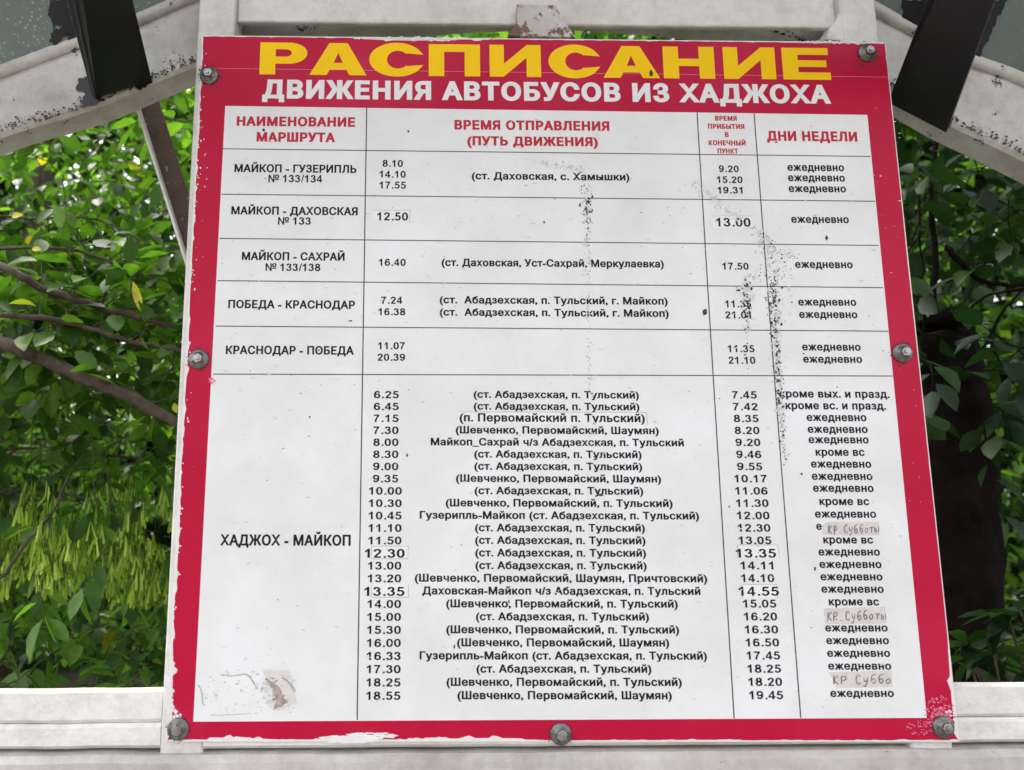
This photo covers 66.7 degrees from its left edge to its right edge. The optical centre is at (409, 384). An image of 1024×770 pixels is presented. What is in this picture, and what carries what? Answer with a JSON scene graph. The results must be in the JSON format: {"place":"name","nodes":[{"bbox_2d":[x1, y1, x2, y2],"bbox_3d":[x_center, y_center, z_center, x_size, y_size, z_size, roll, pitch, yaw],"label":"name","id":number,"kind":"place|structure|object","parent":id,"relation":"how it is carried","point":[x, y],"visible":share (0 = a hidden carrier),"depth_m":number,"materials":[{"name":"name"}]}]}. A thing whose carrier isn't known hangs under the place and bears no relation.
{"place":"outdoors","nodes":[
{"label":"outdoors","id":0,"kind":"place"},
{"bbox_2d":[0,0,1023,769],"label":"bus shelter","id":1,"kind":"object","parent":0,"point":[954,70],"visible":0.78,"depth_m":1.05,"materials":[{"name":"white paint"}]},
{"bbox_2d":[164,35,958,746],"bbox_3d":[0.184,-0.026,0.965,0.941,0.905,0.016,0,-9,-1],"label":"timetable board","id":2,"kind":"object","parent":1,"relation":"attached to","point":[560,391],"visible":1,"depth_m":0.96,"materials":[{"name":"white plastic"}]},
{"bbox_2d":[11,532,1023,687],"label":"ground","id":3,"kind":"structure","parent":0,"point":[71,677],"depth_m":7.71,"materials":[{"name":"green plant"}]},
{"bbox_2d":[0,111,192,666],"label":"background tree","id":4,"kind":"object","parent":3,"relation":"on","point":[21,189],"visible":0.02,"depth_m":5.26,"materials":[{"name":"green plant"}]},
{"bbox_2d":[0,33,469,688],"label":"ash tree","id":5,"kind":"object","parent":3,"relation":"on","point":[98,531],"visible":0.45,"depth_m":1.66,"materials":[{"name":"plant"}]},
{"bbox_2d":[32,31,509,678],"bbox_3d":[-0.985,-0.942,6.164,4.560,7.587,3.257,0,-9,-1],"label":"background tree","id":6,"kind":"object","parent":3,"relation":"on","point":[132,447],"visible":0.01,"depth_m":5.58,"materials":[{"name":"green plant"}]},
{"bbox_2d":[0,31,650,685],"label":"broadleaf tree","id":7,"kind":"object","parent":3,"relation":"on","point":[130,259],"visible":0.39,"depth_m":1.60,"materials":[{"name":"green plant"}]},
{"bbox_2d":[2,30,1023,684],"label":"wood","id":8,"kind":"object","parent":3,"relation":"on","point":[162,540],"visible":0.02,"depth_m":8.97,"materials":[{"name":"green plant"}]},
{"bbox_2d":[445,30,640,39],"bbox_3d":[1.179,-0.972,6.848,4.157,7.882,3.244,0,-9,-1],"label":"background tree","id":9,"kind":"object","parent":3,"relation":"on","point":[488,35],"depth_m":6.86,"materials":[{"name":"green plant"}]},
{"bbox_2d":[579,35,1023,679],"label":"background tree","id":10,"kind":"object","parent":3,"relation":"on","point":[1019,469],"visible":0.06,"depth_m":4.16,"materials":[{"name":"green plant"}]},
{"bbox_2d":[584,31,1023,681],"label":"dark trunk tree","id":11,"kind":"object","parent":3,"relation":"on","point":[966,417],"visible":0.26,"depth_m":1.64,"materials":[{"name":"green plant"}]},
{"bbox_2d":[901,134,1023,645],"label":"background tree","id":12,"kind":"object","parent":3,"relation":"on","point":[1018,565],"visible":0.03,"depth_m":6.02,"materials":[{"name":"green plant"}]},
{"bbox_2d":[948,596,1023,681],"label":"leafy shrub","id":13,"kind":"object","parent":3,"relation":"on","point":[977,648],"visible":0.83,"depth_m":1.32,"materials":[{"name":"green plant"}]},
{"bbox_2d":[16,89,1023,519],"label":"sky","id":14,"kind":"structure","parent":0,"point":[137,159],"materials":[{"name":"white"}]}
]}

